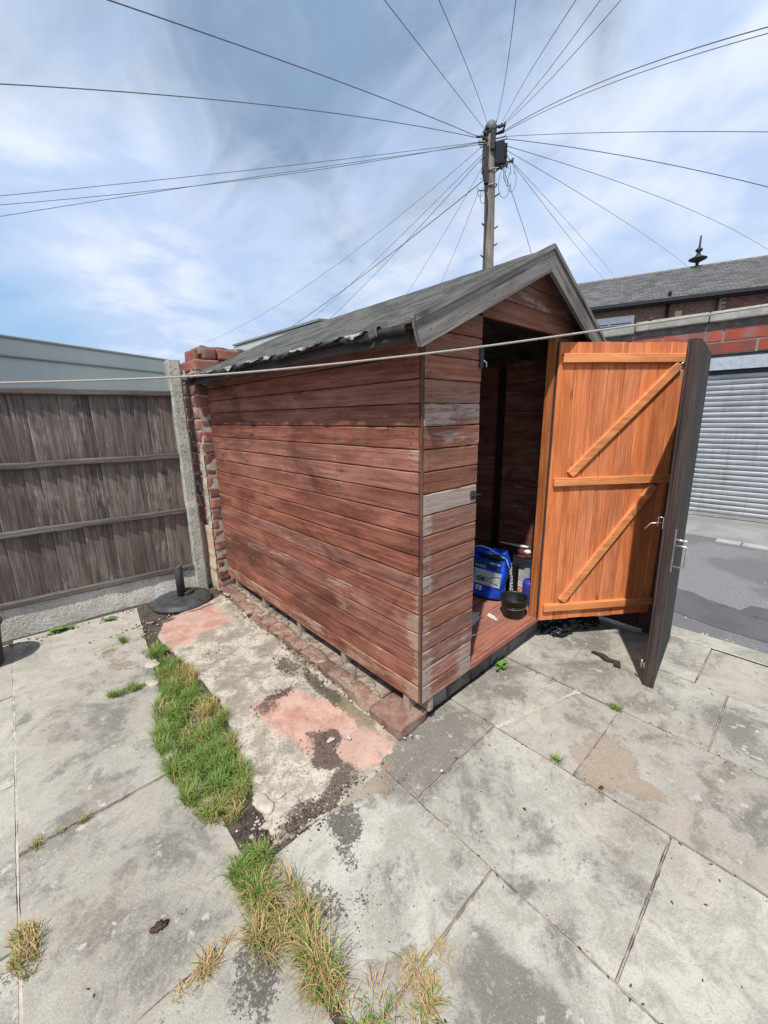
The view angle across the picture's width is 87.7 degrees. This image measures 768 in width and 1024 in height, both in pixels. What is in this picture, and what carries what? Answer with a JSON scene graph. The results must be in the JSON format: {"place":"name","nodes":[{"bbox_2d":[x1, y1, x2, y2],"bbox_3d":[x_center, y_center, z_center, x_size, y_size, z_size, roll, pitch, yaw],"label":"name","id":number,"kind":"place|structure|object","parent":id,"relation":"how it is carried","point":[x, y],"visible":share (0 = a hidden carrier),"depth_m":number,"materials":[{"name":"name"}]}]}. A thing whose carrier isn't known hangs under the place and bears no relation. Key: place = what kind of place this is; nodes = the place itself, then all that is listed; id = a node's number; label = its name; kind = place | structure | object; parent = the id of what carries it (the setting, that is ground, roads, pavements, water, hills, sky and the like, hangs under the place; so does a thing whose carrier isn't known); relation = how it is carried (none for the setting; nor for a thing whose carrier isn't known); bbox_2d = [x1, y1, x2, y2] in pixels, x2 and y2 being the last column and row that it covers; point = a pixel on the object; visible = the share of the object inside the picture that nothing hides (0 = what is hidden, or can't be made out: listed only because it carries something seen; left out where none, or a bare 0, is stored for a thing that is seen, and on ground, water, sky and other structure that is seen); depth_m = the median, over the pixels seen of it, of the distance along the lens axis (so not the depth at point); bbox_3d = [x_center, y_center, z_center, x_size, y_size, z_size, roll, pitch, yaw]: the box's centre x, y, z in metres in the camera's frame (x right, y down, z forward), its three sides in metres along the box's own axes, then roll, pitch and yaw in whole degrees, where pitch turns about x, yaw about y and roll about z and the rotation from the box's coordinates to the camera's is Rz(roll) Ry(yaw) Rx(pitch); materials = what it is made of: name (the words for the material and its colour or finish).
{"place":"outdoors","nodes":[
{"label":"outdoors","id":0,"kind":"place"},
{"bbox_2d":[0,616,3,664],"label":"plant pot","id":1,"kind":"object","parent":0,"point":[1,654],"visible":1,"depth_m":2.71,"materials":[{"name":"black plastic"}]},
{"bbox_2d":[0,334,167,389],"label":"industrial shed","id":2,"kind":"structure","parent":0,"point":[25,359],"depth_m":7.56,"materials":[{"name":"grey metal"}]},
{"bbox_2d":[0,584,758,1023],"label":"soil","id":3,"kind":"structure","parent":0,"point":[148,614],"depth_m":2.06,"materials":[{"name":"brown soil"}]},
{"bbox_2d":[0,359,208,641],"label":"timber fence","id":4,"kind":"object","parent":3,"relation":"on","point":[99,511],"visible":0.97,"depth_m":3.25,"materials":[{"name":"wood"}]},
{"bbox_2d":[144,659,159,668],"bbox_3d":[-1.555,1.022,2.678,0.108,0.024,0.085,10,17,38],"label":"stone","id":5,"kind":"object","parent":3,"relation":"on","point":[148,664],"visible":0.89,"depth_m":2.66,"materials":[{"name":"beige stone"}]},
{"bbox_2d":[151,565,211,613],"bbox_3d":[-1.822,0.643,3.572,0.494,0.342,0.494,-13,18,-41],"label":"parasol base","id":6,"kind":"object","parent":3,"relation":"on","point":[181,598],"visible":1,"depth_m":3.53,"materials":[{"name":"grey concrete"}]},
{"bbox_2d":[111,630,264,828],"bbox_3d":[-1.241,1.067,2.337,0.519,0.082,2.060,-13,18,-41],"label":"grass strip","id":7,"kind":"object","parent":3,"relation":"on","point":[170,690],"depth_m":1.98,"materials":[{"name":"green plant"}]},
{"bbox_2d":[180,345,244,588],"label":"brick wall","id":8,"kind":"structure","parent":3,"relation":"on","point":[198,359],"depth_m":3.63,"materials":[{"name":"red brick"}]},
{"bbox_2d":[250,774,263,783],"bbox_3d":[-0.571,1.208,1.803,0.063,0.037,0.043,5,15,24],"label":"stone","id":9,"kind":"object","parent":3,"relation":"on","point":[260,778],"visible":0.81,"depth_m":1.79,"materials":[{"name":"grey stone"}]},
{"bbox_2d":[6,586,517,1019],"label":"loose soil","id":10,"kind":"structure","parent":3,"relation":"on","point":[257,837],"depth_m":1.64,"materials":[{"name":"brown soil"}]},
{"bbox_2d":[252,793,273,814],"bbox_3d":[-0.505,1.236,1.688,0.076,0.038,0.117,-13,18,-41],"label":"stone","id":11,"kind":"object","parent":3,"relation":"on","point":[262,803],"visible":1,"depth_m":1.67,"materials":[{"name":"grey stone"}]},
{"bbox_2d":[261,821,272,829],"bbox_3d":[-0.469,1.259,1.603,0.051,0.027,0.030,-5,14,-18],"label":"stone","id":12,"kind":"object","parent":3,"relation":"on","point":[266,825],"visible":1,"depth_m":1.59,"materials":[{"name":"grey stone"}]},
{"bbox_2d":[158,594,397,845],"bbox_3d":[-0.950,1.028,2.633,0.750,0.039,2.488,-13,18,-41],"label":"concrete pad","id":13,"kind":"object","parent":3,"relation":"on","point":[246,675],"visible":0.94,"depth_m":2.19,"materials":[{"name":"beige concrete"}]},
{"bbox_2d":[274,791,285,799],"bbox_3d":[-0.451,1.221,1.722,0.048,0.031,0.036,-13,18,-41],"label":"stone","id":14,"kind":"object","parent":13,"relation":"on","point":[279,795],"visible":1,"depth_m":1.71,"materials":[{"name":"grey stone"}]},
{"bbox_2d":[327,737,334,742],"bbox_3d":[-0.266,1.141,2.002,0.045,0.020,0.026,-13,18,-41],"label":"stone","id":15,"kind":"object","parent":13,"relation":"on","point":[330,739],"visible":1,"depth_m":2.00,"materials":[{"name":"grey stone"}]},
{"bbox_2d":[218,583,541,740],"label":"brick plinth","id":16,"kind":"structure","parent":3,"relation":"on","point":[379,700],"depth_m":2.51,"materials":[{"name":"brown brick"}]},
{"bbox_2d":[181,243,687,711],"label":"garden shed","id":17,"kind":"structure","parent":16,"relation":"on","point":[367,507],"depth_m":2.47,"materials":[{"name":"wood"}]},
{"bbox_2d":[0,305,767,383],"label":"clothes line","id":18,"kind":"object","parent":17,"relation":"attached to","point":[435,352],"visible":1,"depth_m":1.22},
{"bbox_2d":[471,612,496,624],"bbox_3d":[0.659,0.752,2.837,0.260,0.002,0.175,-7,15,-23],"label":"paint scrap","id":19,"kind":"object","parent":17,"relation":"on","point":[475,617],"visible":0.74,"depth_m":2.84,"materials":[{"name":"white paint"}]},
{"bbox_2d":[472,545,510,599],"bbox_3d":[0.816,0.452,3.126,0.350,0.425,0.175,7,15,29],"label":"plastic canister","id":20,"kind":"object","parent":17,"relation":"on","point":[491,568],"visible":0.81,"depth_m":3.05,"materials":[{"name":"blue plastic"}]},
{"bbox_2d":[506,561,518,590],"bbox_3d":[1.026,0.526,3.197,0.044,0.262,0.086,-10,16,-33],"label":"narrow box","id":21,"kind":"object","parent":17,"relation":"on","point":[512,582],"visible":0.88,"depth_m":3.17,"materials":[{"name":"black"}]},
{"bbox_2d":[500,591,528,619],"bbox_3d":[0.927,0.669,2.856,0.191,0.146,0.191,-13,18,-41],"label":"bucket","id":22,"kind":"object","parent":17,"relation":"on","point":[514,604],"visible":1,"depth_m":2.81,"materials":[{"name":"black plastic"}]},
{"bbox_2d":[513,554,532,586],"bbox_3d":[1.176,0.496,3.307,0.067,0.265,0.225,-13,18,-41],"label":"carton","id":23,"kind":"object","parent":17,"relation":"on","point":[525,568],"visible":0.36,"depth_m":3.29,"materials":[{"name":"grey"}]},
{"bbox_2d":[497,545,532,558],"bbox_3d":[1.141,0.324,3.283,0.172,0.081,0.434,-13,18,-41],"label":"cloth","id":24,"kind":"object","parent":23,"relation":"on","point":[518,552],"visible":0.73,"depth_m":3.24,"materials":[{"name":"red fabric"}]},
{"bbox_2d":[499,541,530,553],"bbox_3d":[1.080,0.292,3.285,0.067,0.061,0.290,-13,18,-41],"label":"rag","id":25,"kind":"object","parent":24,"relation":"on","point":[523,546],"visible":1,"depth_m":3.25,"materials":[{"name":"white fabric"}]},
{"bbox_2d":[522,578,530,606],"bbox_3d":[1.101,0.606,3.014,0.116,0.190,0.116,-13,18,-41],"label":"tub","id":26,"kind":"object","parent":17,"relation":"on","point":[526,584],"visible":0.29,"depth_m":2.98,"materials":[{"name":"plastic"}]},
{"bbox_2d":[536,342,687,619],"bbox_3d":[1.506,-0.149,2.664,0.895,1.839,0.065,-3,14,-6],"label":"door","id":27,"kind":"structure","parent":17,"relation":"in","point":[615,407],"depth_m":2.62,"materials":[{"name":"orange wood"}]},
{"bbox_2d":[12,634,767,1023],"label":"mortar joints","id":28,"kind":"object","parent":3,"relation":"on","point":[498,726],"visible":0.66,"depth_m":2.10,"materials":[{"name":"grey concrete"}]},
{"bbox_2d":[0,608,767,1023],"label":"patio paving","id":29,"kind":"structure","parent":0,"point":[104,892],"depth_m":1.50,"materials":[{"name":"grey concrete"}]},
{"bbox_2d":[0,911,46,981],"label":"grass tuft","id":30,"kind":"object","parent":29,"relation":"on","point":[31,932],"visible":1,"depth_m":1.24,"materials":[{"name":"beige plant"}]},
{"bbox_2d":[46,624,75,634],"bbox_3d":[-2.534,0.913,3.130,0.174,0.038,0.121,-7,15,-22],"label":"dandelion weed","id":31,"kind":"object","parent":29,"relation":"on","point":[56,628],"visible":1,"depth_m":3.13,"materials":[{"name":"green plant"}]},
{"bbox_2d":[55,809,90,834],"bbox_3d":[-1.258,1.267,1.620,0.130,0.027,0.048,-13,18,-41],"label":"grass tuft","id":32,"kind":"object","parent":29,"relation":"on","point":[81,821],"visible":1,"depth_m":1.63,"materials":[{"name":"green plant"}]},
{"bbox_2d":[84,645,117,664],"bbox_3d":[-1.964,1.000,2.789,0.128,0.028,0.250,5,15,25],"label":"grass tuft","id":33,"kind":"object","parent":29,"relation":"on","point":[103,653],"visible":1,"depth_m":2.82,"materials":[{"name":"plant"}]},
{"bbox_2d":[101,616,116,621],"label":"dandelion weed","id":34,"kind":"object","parent":29,"relation":"on","point":[109,618],"visible":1,"depth_m":3.29,"materials":[{"name":"green plant"}]},
{"bbox_2d":[103,680,145,698],"bbox_3d":[-1.559,1.069,2.409,0.242,0.056,0.149,-13,18,-41],"label":"grass tuft","id":35,"kind":"object","parent":29,"relation":"on","point":[113,694],"visible":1,"depth_m":2.41,"materials":[{"name":"green plant"}]},
{"bbox_2d":[146,678,159,686],"bbox_3d":[-1.438,1.063,2.491,0.083,0.024,0.080,0,13,4],"label":"stone","id":36,"kind":"object","parent":29,"relation":"on","point":[150,682],"visible":0.87,"depth_m":2.48,"materials":[{"name":"beige stone"}]},
{"bbox_2d":[149,919,168,933],"bbox_3d":[-0.727,1.338,1.291,0.057,0.015,0.033,-13,18,-41],"label":"dead leaf","id":37,"kind":"object","parent":29,"relation":"on","point":[158,926],"visible":1,"depth_m":1.29,"materials":[{"name":"brown plant"}]},
{"bbox_2d":[158,925,234,1023],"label":"grass tuft","id":38,"kind":"object","parent":29,"relation":"on","point":[201,971],"visible":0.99,"depth_m":1.19,"materials":[{"name":"beige plant"}]},
{"bbox_2d":[301,969,310,982],"bbox_3d":[-0.228,1.350,1.167,0.036,0.018,0.030,5,15,25],"label":"stone","id":39,"kind":"object","parent":29,"relation":"on","point":[304,974],"visible":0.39,"depth_m":1.16,"materials":[{"name":"grey stone"}]},
{"bbox_2d":[108,588,565,858],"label":"mortar crumbs","id":40,"kind":"object","parent":29,"relation":"on","point":[252,836],"visible":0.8,"depth_m":1.77,"materials":[{"name":"stone"}]},
{"bbox_2d":[215,832,461,1023],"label":"grass tufts","id":41,"kind":"object","parent":29,"relation":"on","point":[248,872],"visible":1,"depth_m":1.22,"materials":[{"name":"green plant"}]},
{"bbox_2d":[20,643,767,1023],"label":"dirt joints","id":42,"kind":"object","parent":29,"relation":"on","point":[500,877],"visible":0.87,"depth_m":1.42,"materials":[{"name":"black soil"}]},
{"bbox_2d":[28,834,44,851],"bbox_3d":[-1.350,1.286,1.548,0.066,0.026,0.078,-13,18,-41],"label":"grass tuft","id":43,"kind":"object","parent":42,"relation":"on","point":[34,842],"visible":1,"depth_m":1.55,"materials":[{"name":"green plant"}]},
{"bbox_2d":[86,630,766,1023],"bbox_3d":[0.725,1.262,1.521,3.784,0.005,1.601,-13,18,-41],"label":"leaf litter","id":44,"kind":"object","parent":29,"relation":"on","point":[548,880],"visible":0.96,"depth_m":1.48,"materials":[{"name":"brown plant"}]},
{"bbox_2d":[495,658,507,671],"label":"dandelion weed","id":45,"kind":"object","parent":29,"relation":"on","point":[500,663],"visible":0.97,"depth_m":2.59,"materials":[{"name":"green plant"}]},
{"bbox_2d":[547,749,567,764],"bbox_3d":[0.807,1.161,1.888,0.119,0.036,0.123,-13,18,-41],"label":"grass tuft","id":46,"kind":"object","parent":29,"relation":"on","point":[557,758],"visible":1,"depth_m":1.89,"materials":[{"name":"green plant"}]},
{"bbox_2d":[538,616,600,636],"bbox_3d":[1.406,0.828,3.071,0.532,0.224,0.239,-7,15,-24],"label":"bin bag","id":47,"kind":"object","parent":29,"relation":"on","point":[559,627],"visible":0.76,"depth_m":2.98,"materials":[{"name":"black plastic"}]},
{"bbox_2d":[591,651,620,668],"bbox_3d":[1.485,0.972,2.647,0.077,0.012,0.209,-7,15,-23],"label":"bark strip","id":48,"kind":"object","parent":29,"relation":"on","point":[606,658],"visible":1,"depth_m":2.63,"materials":[{"name":"brown wood"}]},
{"bbox_2d":[608,700,625,712],"bbox_3d":[1.278,1.075,2.211,0.073,0.038,0.095,-13,18,-41],"label":"grass tuft","id":49,"kind":"object","parent":29,"relation":"on","point":[616,707],"visible":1,"depth_m":2.21,"materials":[{"name":"green plant"}]},
{"bbox_2d":[603,386,681,633],"bbox_3d":[0.943,-0.223,3.829,0.091,1.850,3.100,-13,18,-41],"label":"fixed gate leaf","id":50,"kind":"object","parent":29,"relation":"on","point":[642,620],"depth_m":2.92,"materials":[{"name":"brown wood"}]},
{"bbox_2d":[640,338,711,687],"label":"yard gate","id":51,"kind":"structure","parent":29,"relation":"on","point":[693,392],"depth_m":2.21,"materials":[{"name":"wood"}]},
{"bbox_2d":[0,0,767,420],"label":"sky","id":52,"kind":"structure","parent":0,"point":[167,274],"materials":[{"name":"blue"}]},
{"bbox_2d":[577,235,767,328],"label":"brick house","id":53,"kind":"structure","parent":0,"point":[697,288],"depth_m":15.86,"materials":[{"name":"tile"}]},
{"bbox_2d":[596,315,634,328],"bbox_3d":[9.261,-6.972,16.602,1.750,2.020,0.052,6,15,27],"label":"window","id":54,"kind":"structure","parent":53,"relation":"in","point":[603,323],"depth_m":16.29,"materials":[{"name":"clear glass"}]},
{"bbox_2d":[672,534,767,653],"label":"alley road","id":55,"kind":"structure","parent":0,"point":[735,576],"depth_m":3.91,"materials":[{"name":"grey asphalt"}]},
{"bbox_2d":[672,552,767,648],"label":"road grit","id":56,"kind":"object","parent":55,"relation":"on","point":[707,634],"visible":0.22,"depth_m":2.96,"materials":[{"name":"gravel"}]},
{"bbox_2d":[674,589,767,642],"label":"road patch","id":57,"kind":"object","parent":55,"relation":"on","point":[708,611],"visible":0.38,"depth_m":3.22,"materials":[{"name":"grey asphalt"}]},
{"bbox_2d":[715,538,767,550],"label":"kerb","id":58,"kind":"structure","parent":55,"relation":"on","point":[737,543],"depth_m":4.88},
{"bbox_2d":[740,606,767,620],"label":"road patch","id":59,"kind":"object","parent":55,"relation":"on","point":[758,612],"visible":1,"depth_m":3.26,"materials":[{"name":"grey asphalt"}]},
{"bbox_2d":[685,514,767,545],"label":"garage apron","id":60,"kind":"object","parent":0,"point":[750,532],"visible":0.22,"depth_m":5.53,"materials":[{"name":"concrete"}]},
{"bbox_2d":[602,304,767,522],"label":"garage","id":61,"kind":"structure","parent":60,"relation":"on","point":[730,479],"depth_m":5.83,"materials":[{"name":"white metal"}]},
{"label":"ground","id":62,"kind":"structure","parent":0,"visible":0},
{"bbox_2d":[232,318,327,349],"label":"metal roofed building","id":63,"kind":"structure","parent":62,"relation":"on","point":[249,344],"depth_m":10.80,"materials":[{"name":"grey metal"}]},
{"bbox_2d":[476,119,515,268],"bbox_3d":[2.613,-4.786,9.858,0.898,8.131,0.313,-2,13,-4],"label":"telephone pole","id":64,"kind":"object","parent":62,"relation":"on","point":[494,154],"visible":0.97,"depth_m":9.05,"materials":[{"name":"wood"}]},
{"bbox_2d":[0,83,476,137],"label":"telephone wire","id":65,"kind":"object","parent":64,"relation":"attached to","point":[214,99],"visible":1,"depth_m":6.16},
{"bbox_2d":[0,142,477,195],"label":"telephone wire","id":66,"kind":"object","parent":64,"relation":"attached to","point":[233,171],"visible":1,"depth_m":8.19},
{"bbox_2d":[0,142,478,204],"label":"telephone wire","id":67,"kind":"object","parent":64,"relation":"attached to","point":[233,181],"visible":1,"depth_m":8.43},
{"bbox_2d":[0,144,478,216],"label":"telephone wire","id":68,"kind":"object","parent":64,"relation":"attached to","point":[230,180],"visible":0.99,"depth_m":8.62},
{"bbox_2d":[107,0,476,136],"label":"telephone wire","id":69,"kind":"object","parent":64,"relation":"attached to","point":[270,56],"visible":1,"depth_m":5.21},
{"bbox_2d":[210,148,479,340],"bbox_3d":[-3.666,-8.771,15.481,0.234,1.838,17.312,-13,18,-42],"label":"telephone wire","id":70,"kind":"object","parent":64,"relation":"attached to","point":[367,241],"visible":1,"depth_m":11.99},
{"bbox_2d":[293,180,482,325],"bbox_3d":[-2.018,-8.475,15.570,0.091,1.206,15.397,-10,16,-33],"label":"telephone wire","id":71,"kind":"object","parent":64,"relation":"attached to","point":[399,247],"visible":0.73,"depth_m":11.77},
{"bbox_2d":[313,155,481,318],"bbox_3d":[-1.245,-8.539,14.819,0.065,1.808,13.320,-9,16,-31],"label":"telephone wire","id":72,"kind":"object","parent":64,"relation":"attached to","point":[415,221],"visible":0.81,"depth_m":10.97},
{"bbox_2d":[335,158,481,313],"bbox_3d":[-0.688,-8.482,14.637,0.089,1.731,12.436,-8,15,-28],"label":"telephone wire","id":73,"kind":"object","parent":64,"relation":"attached to","point":[416,230],"visible":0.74,"depth_m":11.37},
{"bbox_2d":[384,0,484,129],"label":"telephone wire","id":74,"kind":"object","parent":64,"relation":"attached to","point":[428,56],"visible":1,"depth_m":5.25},
{"bbox_2d":[407,168,481,292],"bbox_3d":[1.364,-7.948,12.538,0.056,1.604,6.877,-5,14,-16],"label":"telephone wire","id":75,"kind":"object","parent":64,"relation":"attached to","point":[447,227],"visible":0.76,"depth_m":11.02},
{"bbox_2d":[441,191,478,282],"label":"telephone wire","id":76,"kind":"object","parent":64,"relation":"attached to","point":[462,232],"visible":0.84,"depth_m":10.56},
{"bbox_2d":[439,0,486,121],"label":"telephone wire","id":77,"kind":"object","parent":64,"relation":"attached to","point":[461,53],"visible":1,"depth_m":5.25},
{"bbox_2d":[496,0,515,121],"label":"telephone wire","id":78,"kind":"object","parent":64,"relation":"attached to","point":[508,55],"visible":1,"depth_m":5.30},
{"bbox_2d":[503,169,531,253],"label":"telephone wire","id":79,"kind":"object","parent":64,"relation":"attached to","point":[517,209],"visible":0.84,"depth_m":9.95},
{"bbox_2d":[503,0,575,119],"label":"telephone wire","id":80,"kind":"object","parent":64,"relation":"attached to","point":[543,50],"visible":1,"depth_m":5.21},
{"bbox_2d":[502,0,600,124],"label":"telephone wire","id":81,"kind":"object","parent":64,"relation":"attached to","point":[557,58],"visible":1,"depth_m":5.31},
{"bbox_2d":[508,158,602,277],"bbox_3d":[7.863,-10.722,16.174,0.046,1.796,18.312,8,16,33],"label":"telephone wire","id":82,"kind":"object","parent":64,"relation":"attached to","point":[548,210],"visible":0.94,"depth_m":12.00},
{"bbox_2d":[504,0,620,124],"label":"telephone wire","id":83,"kind":"object","parent":64,"relation":"attached to","point":[567,60],"visible":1,"depth_m":5.42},
{"bbox_2d":[513,163,615,277],"bbox_3d":[8.225,-10.581,16.015,0.053,1.579,18.420,9,17,35],"label":"telephone wire","id":84,"kind":"object","parent":64,"relation":"attached to","point":[558,211],"visible":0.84,"depth_m":12.11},
{"bbox_2d":[507,150,687,266],"bbox_3d":[9.731,-10.405,15.112,19.072,1.357,0.093,-13,18,-41],"label":"telephone wire","id":85,"kind":"object","parent":64,"relation":"attached to","point":[586,197],"visible":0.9,"depth_m":11.52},
{"bbox_2d":[505,33,767,131],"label":"telephone wire","id":86,"kind":"object","parent":64,"relation":"attached to","point":[647,70],"visible":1,"depth_m":5.69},
{"bbox_2d":[506,26,767,129],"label":"telephone wire","id":87,"kind":"object","parent":64,"relation":"attached to","point":[650,63],"visible":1,"depth_m":5.55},
{"bbox_2d":[506,131,767,136],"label":"telephone wire","id":88,"kind":"object","parent":64,"relation":"attached to","point":[648,131],"visible":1,"depth_m":7.07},
{"bbox_2d":[508,139,767,186],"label":"telephone wire","id":89,"kind":"object","parent":64,"relation":"attached to","point":[641,159],"visible":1,"depth_m":8.18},
{"bbox_2d":[508,146,767,249],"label":"telephone wire","id":90,"kind":"object","parent":64,"relation":"attached to","point":[628,185],"visible":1,"depth_m":11.27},
{"bbox_2d":[671,625,767,666],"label":"threshold strip","id":91,"kind":"object","parent":62,"relation":"on","point":[748,653],"visible":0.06,"depth_m":2.78,"materials":[{"name":"concrete"}]}
]}

